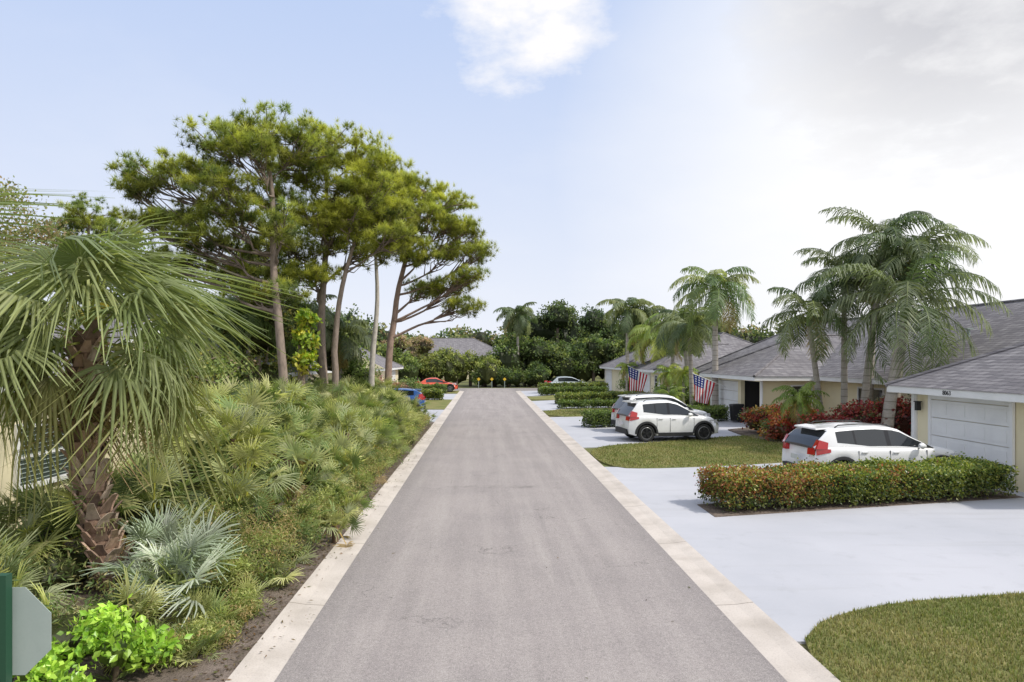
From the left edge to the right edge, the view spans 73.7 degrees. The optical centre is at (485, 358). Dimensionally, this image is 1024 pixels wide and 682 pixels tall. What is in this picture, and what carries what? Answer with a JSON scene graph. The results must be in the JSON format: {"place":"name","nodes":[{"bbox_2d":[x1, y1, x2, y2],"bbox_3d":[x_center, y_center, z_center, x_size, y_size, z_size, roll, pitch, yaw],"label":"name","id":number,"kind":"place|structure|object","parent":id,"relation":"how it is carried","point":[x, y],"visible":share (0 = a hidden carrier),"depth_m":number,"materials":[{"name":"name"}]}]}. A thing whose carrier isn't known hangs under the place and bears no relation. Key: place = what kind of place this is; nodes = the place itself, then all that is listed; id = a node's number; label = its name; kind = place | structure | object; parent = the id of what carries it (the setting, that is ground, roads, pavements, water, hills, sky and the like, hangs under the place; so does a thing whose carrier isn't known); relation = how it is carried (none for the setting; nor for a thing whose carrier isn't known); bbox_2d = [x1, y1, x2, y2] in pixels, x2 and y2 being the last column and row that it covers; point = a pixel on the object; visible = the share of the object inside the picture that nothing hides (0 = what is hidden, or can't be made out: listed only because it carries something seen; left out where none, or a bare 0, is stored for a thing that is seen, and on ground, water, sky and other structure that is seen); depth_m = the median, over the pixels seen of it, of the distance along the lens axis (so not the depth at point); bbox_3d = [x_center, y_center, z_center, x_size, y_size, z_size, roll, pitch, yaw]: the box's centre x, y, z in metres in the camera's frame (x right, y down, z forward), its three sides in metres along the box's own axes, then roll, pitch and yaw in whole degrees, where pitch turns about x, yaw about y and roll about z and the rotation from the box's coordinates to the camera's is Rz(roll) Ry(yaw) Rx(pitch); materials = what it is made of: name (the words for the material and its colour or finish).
{"place":"outdoors","nodes":[
{"label":"outdoors","id":0,"kind":"place"},
{"bbox_2d":[0,336,180,529],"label":"walls","id":1,"kind":"structure","parent":0,"point":[5,479],"depth_m":12.91,"materials":[{"name":"beige paint"}]},
{"bbox_2d":[13,421,70,491],"bbox_3d":[-8.950,1.900,14.250,0.100,1.300,2.500,0,0,0],"label":"shuttered window","id":2,"kind":"structure","parent":1,"relation":"attached to","point":[62,473],"depth_m":13.69,"materials":[{"name":"white paint"}]},
{"bbox_2d":[1,319,190,392],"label":"roof","id":3,"kind":"structure","parent":1,"relation":"on","point":[82,327],"depth_m":18.27,"materials":[{"name":"grey"}]},
{"bbox_2d":[421,410,443,421],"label":"driveway","id":4,"kind":"structure","parent":0,"point":[437,414],"depth_m":40.90,"materials":[{"name":"paint"}]},
{"bbox_2d":[206,323,382,386],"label":"understory tree","id":5,"kind":"object","parent":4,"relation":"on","point":[353,372],"visible":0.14,"depth_m":38.22,"materials":[{"name":"green plant"}]},
{"bbox_2d":[284,294,345,387],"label":"queen palm","id":6,"kind":"object","parent":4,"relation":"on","point":[329,314],"visible":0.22,"depth_m":35.56,"materials":[{"name":"green plant"}]},
{"bbox_2d":[307,320,370,380],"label":"queen palm","id":7,"kind":"object","parent":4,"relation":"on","point":[353,326],"visible":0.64,"depth_m":37.37,"materials":[{"name":"green plant"}]},
{"bbox_2d":[394,387,425,409],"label":"parked hatchback","id":8,"kind":"object","parent":4,"relation":"on","point":[412,393],"visible":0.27,"depth_m":40.42,"materials":[{"name":"blue paint"}]},
{"bbox_2d":[421,399,452,409],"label":"lawn","id":9,"kind":"structure","parent":0,"point":[437,404],"depth_m":48.68,"materials":[{"name":"green plant"}]},
{"bbox_2d":[0,0,1023,346],"label":"sky","id":10,"kind":"structure","parent":0,"point":[608,149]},
{"bbox_2d":[274,388,786,681],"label":"road","id":11,"kind":"structure","parent":0,"point":[480,495],"depth_m":9.78,"materials":[{"name":"grey asphalt"}]},
{"bbox_2d":[157,424,689,681],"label":"leaf litter","id":12,"kind":"object","parent":11,"relation":"on","point":[325,546],"visible":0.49,"depth_m":9.32,"materials":[{"name":"brown plant"}]},
{"bbox_2d":[528,395,557,399],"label":"lawn","id":13,"kind":"structure","parent":0,"point":[550,397],"depth_m":57.42,"materials":[{"name":"green plant"}]},
{"bbox_2d":[537,380,608,395],"bbox_3d":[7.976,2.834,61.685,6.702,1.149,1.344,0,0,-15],"label":"hedge","id":14,"kind":"object","parent":13,"relation":"on","point":[548,390],"visible":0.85,"depth_m":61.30,"materials":[{"name":"green plant"}]},
{"bbox_2d":[418,376,808,651],"bbox_3d":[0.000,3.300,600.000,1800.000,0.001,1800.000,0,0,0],"label":"ground","id":15,"kind":"structure","parent":0,"point":[463,384],"depth_m":81.68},
{"bbox_2d":[35,190,149,260],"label":"slash pine","id":16,"kind":"object","parent":15,"relation":"on","point":[97,225],"visible":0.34,"depth_m":41.42,"materials":[{"name":"green plant"}]},
{"bbox_2d":[30,301,386,356],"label":"tree line","id":17,"kind":"object","parent":15,"relation":"on","point":[349,317],"visible":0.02,"depth_m":71.13,"materials":[{"name":"green plant"}]},
{"bbox_2d":[13,422,433,681],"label":"mulch bed","id":18,"kind":"object","parent":15,"relation":"on","point":[204,668],"depth_m":8.27,"materials":[{"name":"brown soil"}]},
{"bbox_2d":[0,522,45,573],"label":"saw palmetto","id":19,"kind":"object","parent":18,"relation":"on","point":[23,545],"visible":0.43,"depth_m":8.64,"materials":[{"name":"green plant"}]},
{"bbox_2d":[0,573,50,681],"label":"stop sign","id":20,"kind":"object","parent":18,"relation":"on","point":[25,630],"visible":1,"depth_m":4.31,"materials":[{"name":"silver metal"}]},
{"bbox_2d":[0,500,79,571],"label":"saw palmetto","id":21,"kind":"object","parent":18,"relation":"on","point":[25,531],"visible":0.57,"depth_m":9.48,"materials":[{"name":"green plant"}]},
{"bbox_2d":[0,547,80,616],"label":"saw palmetto","id":22,"kind":"object","parent":18,"relation":"on","point":[20,574],"visible":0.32,"depth_m":8.27,"materials":[{"name":"green plant"}]},
{"bbox_2d":[0,188,105,370],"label":"sabal palm","id":23,"kind":"object","parent":18,"relation":"on","point":[2,255],"visible":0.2,"depth_m":10.75,"materials":[{"name":"green plant"}]},
{"bbox_2d":[0,175,106,293],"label":"oak tree","id":24,"kind":"object","parent":18,"relation":"on","point":[24,230],"visible":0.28,"depth_m":27.80,"materials":[{"name":"green plant"}]},
{"bbox_2d":[12,631,95,681],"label":"lime shrub","id":25,"kind":"object","parent":18,"relation":"on","point":[50,665],"visible":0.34,"depth_m":6.41,"materials":[{"name":"green plant"}]},
{"bbox_2d":[31,582,121,643],"bbox_3d":[-4.804,2.964,7.675,1.424,1.069,1.053,0,0,23],"label":"saw palmetto","id":26,"kind":"object","parent":18,"relation":"on","point":[44,599],"visible":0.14,"depth_m":7.54,"materials":[{"name":"green plant"}]},
{"bbox_2d":[63,593,192,681],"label":"lime shrub","id":27,"kind":"object","parent":18,"relation":"on","point":[106,642],"visible":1,"depth_m":6.91,"materials":[{"name":"green plant"}]},
{"bbox_2d":[87,564,178,634],"bbox_3d":[-4.102,2.961,7.868,1.253,1.042,1.077,0,0,0],"label":"saw palmetto","id":28,"kind":"object","parent":18,"relation":"on","point":[122,597],"visible":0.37,"depth_m":8.03,"materials":[{"name":"green plant"}]},
{"bbox_2d":[51,222,222,317],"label":"oak tree","id":29,"kind":"object","parent":18,"relation":"on","point":[117,239],"visible":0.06,"depth_m":29.78,"materials":[{"name":"green plant"}]},
{"bbox_2d":[0,212,312,593],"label":"sabal palm","id":30,"kind":"object","parent":18,"relation":"on","point":[88,394],"visible":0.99,"depth_m":9.44,"materials":[{"name":"green plant"}]},
{"bbox_2d":[103,497,210,609],"bbox_3d":[-4.291,2.612,9.182,1.442,1.273,1.800,0,0,-38],"label":"silver saw palmetto","id":31,"kind":"object","parent":18,"relation":"on","point":[166,526],"visible":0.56,"depth_m":9.27,"materials":[{"name":"green plant"}]},
{"bbox_2d":[80,505,245,626],"bbox_3d":[-4.082,2.692,8.743,1.864,1.402,2.090,0,0,0],"label":"silver saw palmetto","id":32,"kind":"object","parent":18,"relation":"on","point":[180,559],"visible":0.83,"depth_m":8.67,"materials":[{"name":"green plant"}]},
{"bbox_2d":[81,288,262,382],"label":"understory tree","id":33,"kind":"object","parent":18,"relation":"on","point":[245,373],"visible":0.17,"depth_m":26.28,"materials":[{"name":"green plant"}]},
{"bbox_2d":[143,333,252,424],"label":"understory tree","id":34,"kind":"object","parent":18,"relation":"on","point":[219,369],"visible":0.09,"depth_m":20.30,"materials":[{"name":"green plant"}]},
{"bbox_2d":[173,620,228,666],"bbox_3d":[-3.186,3.184,7.513,0.705,0.603,0.882,0,0,-29],"label":"saw palmetto","id":35,"kind":"object","parent":18,"relation":"on","point":[205,641],"visible":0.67,"depth_m":7.40,"materials":[{"name":"green plant"}]},
{"bbox_2d":[163,584,245,632],"bbox_3d":[-3.436,3.109,8.285,0.890,0.824,0.994,0,0,-41],"label":"saw palmetto","id":36,"kind":"object","parent":18,"relation":"on","point":[210,602],"visible":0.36,"depth_m":8.25,"materials":[{"name":"green plant"}]},
{"bbox_2d":[0,387,435,660],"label":"undergrowth","id":37,"kind":"object","parent":18,"relation":"on","point":[64,567],"visible":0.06,"depth_m":9.46,"materials":[{"name":"green plant"}]},
{"bbox_2d":[0,373,436,587],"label":"saw palmetto thicket","id":38,"kind":"object","parent":18,"relation":"on","point":[282,416],"visible":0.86,"depth_m":13.20,"materials":[{"name":"green plant"}]},
{"bbox_2d":[104,98,341,383],"bbox_3d":[-9.928,-3.271,26.224,9.267,13.188,6.321,0,0,0],"label":"slash pine","id":39,"kind":"object","parent":18,"relation":"on","point":[274,229],"visible":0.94,"depth_m":25.45,"materials":[{"name":"green plant"}]},
{"bbox_2d":[182,539,278,594],"bbox_3d":[-3.623,3.007,9.513,1.487,0.974,1.215,0,0,0],"label":"saw palmetto","id":40,"kind":"object","parent":18,"relation":"on","point":[248,555],"visible":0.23,"depth_m":9.65,"materials":[{"name":"green plant"}]},
{"bbox_2d":[200,294,293,368],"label":"queen palm","id":41,"kind":"object","parent":18,"relation":"on","point":[242,315],"visible":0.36,"depth_m":29.13,"materials":[{"name":"green plant"}]},
{"bbox_2d":[229,572,274,606],"bbox_3d":[-3.123,3.203,8.950,0.818,0.708,0.784,0,0,-43],"label":"saw palmetto","id":42,"kind":"object","parent":18,"relation":"on","point":[245,585],"visible":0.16,"depth_m":9.03,"materials":[{"name":"green plant"}]},
{"bbox_2d":[202,297,309,386],"bbox_3d":[-10.476,0.243,30.314,5.747,6.142,4.624,0,0,0],"label":"strangler fig","id":43,"kind":"object","parent":18,"relation":"on","point":[270,370],"visible":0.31,"depth_m":29.83,"materials":[{"name":"green plant"}]},
{"bbox_2d":[208,236,311,361],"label":"slash pine","id":44,"kind":"object","parent":18,"relation":"on","point":[304,303],"visible":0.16,"depth_m":33.01,"materials":[{"name":"green plant"}]},
{"bbox_2d":[261,554,299,590],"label":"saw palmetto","id":45,"kind":"object","parent":18,"relation":"on","point":[275,585],"visible":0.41,"depth_m":9.78,"materials":[{"name":"green plant"}]},
{"bbox_2d":[137,409,429,672],"bbox_3d":[-3.495,2.630,20.128,2.370,1.407,26.360,0,0,1],"label":"fern bush","id":46,"kind":"object","parent":18,"relation":"on","point":[248,601],"visible":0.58,"depth_m":10.01,"materials":[{"name":"green plant"}]},
{"bbox_2d":[291,306,322,388],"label":"vine covered tree","id":47,"kind":"object","parent":18,"relation":"on","point":[302,356],"visible":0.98,"depth_m":27.70,"materials":[{"name":"green plant"}]},
{"bbox_2d":[254,109,415,397],"bbox_3d":[-6.439,-3.630,29.055,7.109,13.886,5.536,0,0,0],"label":"slash pine","id":48,"kind":"object","parent":18,"relation":"on","point":[316,272],"visible":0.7,"depth_m":28.17,"materials":[{"name":"green plant"}]},
{"bbox_2d":[320,157,431,398],"bbox_3d":[-4.561,-2.489,28.390,4.866,11.603,3.647,0,0,0],"label":"slash pine","id":49,"kind":"object","parent":18,"relation":"on","point":[363,213],"visible":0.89,"depth_m":27.94,"materials":[{"name":"green plant"}]},
{"bbox_2d":[337,176,417,385],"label":"slash pine","id":50,"kind":"object","parent":18,"relation":"on","point":[403,192],"visible":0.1,"depth_m":31.92,"materials":[{"name":"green plant"}]},
{"bbox_2d":[225,391,463,681],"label":"kerb","id":51,"kind":"structure","parent":15,"relation":"on","point":[333,567],"depth_m":9.59,"materials":[{"name":"concrete"}]},
{"bbox_2d":[329,369,397,381],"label":"walls","id":52,"kind":"structure","parent":15,"relation":"on","point":[382,374],"depth_m":59.03,"materials":[{"name":"beige paint"}]},
{"bbox_2d":[311,338,403,370],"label":"roof","id":53,"kind":"structure","parent":52,"relation":"on","point":[379,361],"depth_m":62.04,"materials":[{"name":"grey"}]},
{"bbox_2d":[384,168,501,400],"bbox_3d":[-3.273,-3.174,34.037,8.264,13.003,5.017,0,0,0],"label":"slash pine","id":54,"kind":"object","parent":15,"relation":"on","point":[453,227],"visible":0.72,"depth_m":33.70,"materials":[{"name":"green plant"}]},
{"bbox_2d":[403,338,497,378],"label":"house","id":55,"kind":"structure","parent":15,"relation":"on","point":[463,345],"depth_m":115.44,"materials":[{"name":"beige paint"}]},
{"bbox_2d":[378,334,551,386],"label":"roadside shrubbery","id":56,"kind":"object","parent":15,"relation":"on","point":[416,359],"visible":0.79,"depth_m":79.81,"materials":[{"name":"green plant"}]},
{"bbox_2d":[493,302,537,385],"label":"queen palm","id":57,"kind":"object","parent":15,"relation":"on","point":[520,319],"visible":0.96,"depth_m":81.28,"materials":[{"name":"green plant"}]},
{"bbox_2d":[557,398,617,408],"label":"hedge","id":58,"kind":"object","parent":15,"relation":"on","point":[587,403],"visible":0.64,"depth_m":44.99,"materials":[{"name":"green plant"}]},
{"bbox_2d":[552,390,648,403],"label":"hedge","id":59,"kind":"object","parent":15,"relation":"on","point":[591,395],"visible":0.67,"depth_m":49.90,"materials":[{"name":"green plant"}]},
{"bbox_2d":[369,312,836,363],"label":"tree line","id":60,"kind":"object","parent":15,"relation":"on","point":[483,337],"visible":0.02,"depth_m":138.92,"materials":[{"name":"green plant"}]},
{"bbox_2d":[488,298,739,385],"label":"tree line","id":61,"kind":"object","parent":15,"relation":"on","point":[559,340],"visible":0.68,"depth_m":83.22,"materials":[{"name":"green plant"}]},
{"bbox_2d":[596,297,654,380],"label":"queen palm","id":62,"kind":"object","parent":15,"relation":"on","point":[617,306],"visible":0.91,"depth_m":61.51,"materials":[{"name":"green plant"}]},
{"bbox_2d":[618,305,669,360],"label":"queen palm","id":63,"kind":"object","parent":15,"relation":"on","point":[656,309],"visible":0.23,"depth_m":62.30,"materials":[{"name":"green plant"}]},
{"bbox_2d":[625,321,667,363],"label":"queen palm","id":64,"kind":"object","parent":15,"relation":"on","point":[644,346],"visible":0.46,"depth_m":56.40,"materials":[{"name":"green plant"}]},
{"bbox_2d":[616,375,689,404],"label":"green shrub","id":65,"kind":"object","parent":15,"relation":"on","point":[662,386],"visible":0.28,"depth_m":48.20,"materials":[{"name":"green plant"}]},
{"bbox_2d":[579,404,729,427],"bbox_3d":[8.761,2.808,34.444,9.028,1.075,1.355,0,0,-26],"label":"hedge","id":66,"kind":"object","parent":15,"relation":"on","point":[596,417],"visible":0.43,"depth_m":32.90,"materials":[{"name":"green plant"}]},
{"bbox_2d":[605,369,703,391],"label":"walls","id":67,"kind":"structure","parent":15,"relation":"on","point":[616,375],"depth_m":67.13,"materials":[{"name":"beige paint"}]},
{"bbox_2d":[628,366,656,393],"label":"american flag","id":68,"kind":"object","parent":67,"relation":"attached to","point":[637,379],"visible":0.94,"depth_m":51.71,"materials":[{"name":"multicoloured fabric"}]},
{"bbox_2d":[599,332,753,372],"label":"roof","id":69,"kind":"structure","parent":67,"relation":"on","point":[728,344],"depth_m":55.55,"materials":[{"name":"grey"}]},
{"bbox_2d":[652,363,682,392],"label":"pygmy date palm","id":70,"kind":"object","parent":15,"relation":"on","point":[665,370],"visible":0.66,"depth_m":46.12,"materials":[{"name":"green plant"}]},
{"bbox_2d":[643,308,704,383],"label":"queen palm","id":71,"kind":"object","parent":15,"relation":"on","point":[664,351],"visible":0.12,"depth_m":49.92,"materials":[{"name":"green plant"}]},
{"bbox_2d":[516,391,840,681],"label":"kerb","id":72,"kind":"structure","parent":15,"relation":"on","point":[787,656],"depth_m":9.73,"materials":[{"name":"concrete"}]},
{"bbox_2d":[649,304,711,381],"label":"queen palm","id":73,"kind":"object","parent":15,"relation":"on","point":[683,314],"visible":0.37,"depth_m":46.81,"materials":[{"name":"green plant"}]},
{"bbox_2d":[667,365,698,402],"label":"pygmy date palm","id":74,"kind":"object","parent":15,"relation":"on","point":[682,373],"visible":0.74,"depth_m":43.40,"materials":[{"name":"green plant"}]},
{"bbox_2d":[655,311,728,405],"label":"queen palm","id":75,"kind":"object","parent":15,"relation":"on","point":[679,333],"visible":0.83,"depth_m":41.00,"materials":[{"name":"green plant"}]},
{"bbox_2d":[668,266,758,405],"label":"queen palm","id":76,"kind":"object","parent":15,"relation":"on","point":[719,300],"visible":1,"depth_m":37.77,"materials":[{"name":"green plant"}]},
{"bbox_2d":[728,427,782,442],"bbox_3d":[13.425,3.260,27.175,5.150,0.070,10.350,0,0,0],"label":"mulch bed","id":77,"kind":"object","parent":15,"relation":"on","point":[745,431],"visible":0.18,"depth_m":29.92,"materials":[{"name":"brown soil"}]},
{"bbox_2d":[752,410,804,440],"bbox_3d":[11.969,2.686,27.106,2.536,1.234,1.810,0,0,-26],"label":"croton bush","id":78,"kind":"object","parent":77,"relation":"on","point":[779,428],"visible":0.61,"depth_m":26.67,"materials":[{"name":"red plant"}]},
{"bbox_2d":[737,400,825,432],"bbox_3d":[13.208,2.513,29.390,4.201,1.580,3.258,0,0,-18],"label":"croton bush","id":79,"kind":"object","parent":77,"relation":"on","point":[755,416],"visible":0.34,"depth_m":29.31,"materials":[{"name":"red plant"}]},
{"bbox_2d":[770,382,829,424],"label":"pygmy date palm","id":80,"kind":"object","parent":77,"relation":"on","point":[804,394],"visible":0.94,"depth_m":26.41,"materials":[{"name":"green plant"}]},
{"bbox_2d":[758,281,862,419],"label":"queen palm","id":81,"kind":"object","parent":77,"relation":"on","point":[809,325],"visible":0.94,"depth_m":26.90,"materials":[{"name":"green plant"}]},
{"bbox_2d":[793,248,894,409],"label":"queen palm","id":82,"kind":"object","parent":77,"relation":"on","point":[844,368],"visible":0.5,"depth_m":26.97,"materials":[{"name":"green plant"}]},
{"bbox_2d":[792,394,910,435],"bbox_3d":[13.560,2.237,24.785,4.455,2.130,2.613,0,0,26],"label":"croton bush","id":83,"kind":"object","parent":77,"relation":"on","point":[861,412],"visible":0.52,"depth_m":24.26,"materials":[{"name":"red plant"}]},
{"bbox_2d":[814,238,928,410],"bbox_3d":[15.641,-0.728,27.537,4.339,8.081,4.311,0,0,20],"label":"queen palm","id":84,"kind":"object","parent":77,"relation":"on","point":[871,393],"visible":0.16,"depth_m":27.13,"materials":[{"name":"green plant"}]},
{"bbox_2d":[819,206,953,406],"bbox_3d":[15.036,-1.252,26.318,4.462,9.137,4.910,0,0,0],"label":"queen palm","id":85,"kind":"object","parent":77,"relation":"on","point":[895,225],"visible":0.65,"depth_m":25.91,"materials":[{"name":"green plant"}]},
{"bbox_2d":[816,250,1013,427],"bbox_3d":[14.317,-0.075,23.916,5.843,6.816,5.651,0,0,0],"label":"queen palm","id":86,"kind":"object","parent":77,"relation":"on","point":[908,312],"visible":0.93,"depth_m":23.30,"materials":[{"name":"green plant"}]},
{"bbox_2d":[848,223,991,401],"bbox_3d":[15.765,-0.888,24.967,4.427,8.428,4.122,0,0,36],"label":"queen palm","id":87,"kind":"object","parent":77,"relation":"on","point":[957,235],"visible":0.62,"depth_m":24.44,"materials":[{"name":"green plant"}]},
{"bbox_2d":[710,315,804,342],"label":"tree line","id":88,"kind":"object","parent":15,"relation":"on","point":[749,335],"visible":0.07,"depth_m":79.65,"materials":[{"name":"green plant"}]},
{"bbox_2d":[704,376,1023,491],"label":"walls","id":89,"kind":"structure","parent":15,"relation":"on","point":[754,393],"depth_m":30.75,"materials":[{"name":"beige paint"}]},
{"bbox_2d":[692,373,725,403],"bbox_3d":[12.170,1.608,37.051,1.911,1.747,0.198,0,0,0],"label":"american flag","id":90,"kind":"object","parent":89,"relation":"attached to","point":[703,388],"visible":1,"depth_m":37.01,"materials":[{"name":"multicoloured fabric"}]},
{"bbox_2d":[695,299,1023,402],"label":"roof","id":91,"kind":"structure","parent":89,"relation":"on","point":[996,365],"depth_m":26.24,"materials":[{"name":"grey"}]},
{"bbox_2d":[928,395,1014,485],"bbox_3d":[13.145,2.170,18.600,0.070,2.220,3.240,0,0,0],"label":"door trim","id":92,"kind":"structure","parent":89,"relation":"attached to","point":[1011,405],"depth_m":17.51,"materials":[{"name":"white paint"}]},
{"bbox_2d":[932,400,1008,481],"bbox_3d":[13.159,2.229,18.600,0.062,2.062,3.000,0,0,0],"label":"garage door","id":93,"kind":"structure","parent":92,"relation":"attached to","point":[993,434],"depth_m":18.39,"materials":[{"name":"white paint"}]},
{"bbox_3d":[13.285,2.170,37.540,0.070,2.220,3.920,0,0,0],"label":"door trim","id":94,"kind":"object","parent":89,"relation":"attached to","visible":0},
{"bbox_2d":[718,380,737,418],"bbox_3d":[13.299,2.229,37.540,0.062,2.062,3.680,0,0,0],"label":"garage door","id":95,"kind":"structure","parent":94,"relation":"attached to","point":[726,393],"depth_m":37.27,"materials":[{"name":"white paint"}]},
{"bbox_2d":[550,417,747,447],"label":"driveway","id":96,"kind":"structure","parent":0,"point":[583,436],"depth_m":29.54,"materials":[{"name":"paint"}]},
{"bbox_2d":[611,392,710,424],"bbox_3d":[7.964,2.401,30.935,4.320,1.738,2.160,0,0,-9],"label":"parked suv","id":97,"kind":"object","parent":96,"relation":"on","point":[618,404],"visible":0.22,"depth_m":30.34,"materials":[{"name":"white paint"}]},
{"bbox_2d":[615,397,718,441],"bbox_3d":[7.391,2.431,27.807,3.970,1.678,2.100,0,0,-9],"label":"parked suv","id":98,"kind":"object","parent":96,"relation":"on","point":[645,420],"visible":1,"depth_m":26.99,"materials":[{"name":"white paint"}]},
{"bbox_2d":[591,434,782,467],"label":"lawn","id":99,"kind":"structure","parent":0,"point":[666,457],"depth_m":22.94,"materials":[{"name":"green plant"}]},
{"bbox_2d":[605,463,1023,643],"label":"driveway","id":100,"kind":"structure","parent":0,"point":[797,576],"depth_m":11.78,"materials":[{"name":"paint"}]},
{"bbox_2d":[697,489,1023,516],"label":"mulch bed","id":101,"kind":"object","parent":100,"relation":"on","point":[713,510],"visible":0.72,"depth_m":15.28,"materials":[{"name":"brown soil"}]},
{"bbox_2d":[693,451,1019,512],"bbox_3d":[8.605,2.741,15.720,7.863,1.069,1.592,0,0,-13],"label":"hedge","id":102,"kind":"object","parent":101,"relation":"on","point":[733,485],"visible":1,"depth_m":15.19,"materials":[{"name":"green plant"}]},
{"bbox_2d":[782,420,959,465],"bbox_3d":[10.253,2.466,18.171,4.270,1.608,2.119,0,0,-6],"label":"parked suv","id":103,"kind":"object","parent":100,"relation":"on","point":[847,442],"visible":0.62,"depth_m":17.39,"materials":[{"name":"white paint"}]},
{"bbox_2d":[805,591,1023,681],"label":"lawn","id":104,"kind":"structure","parent":0,"point":[895,651],"depth_m":7.78,"materials":[{"name":"green plant"}]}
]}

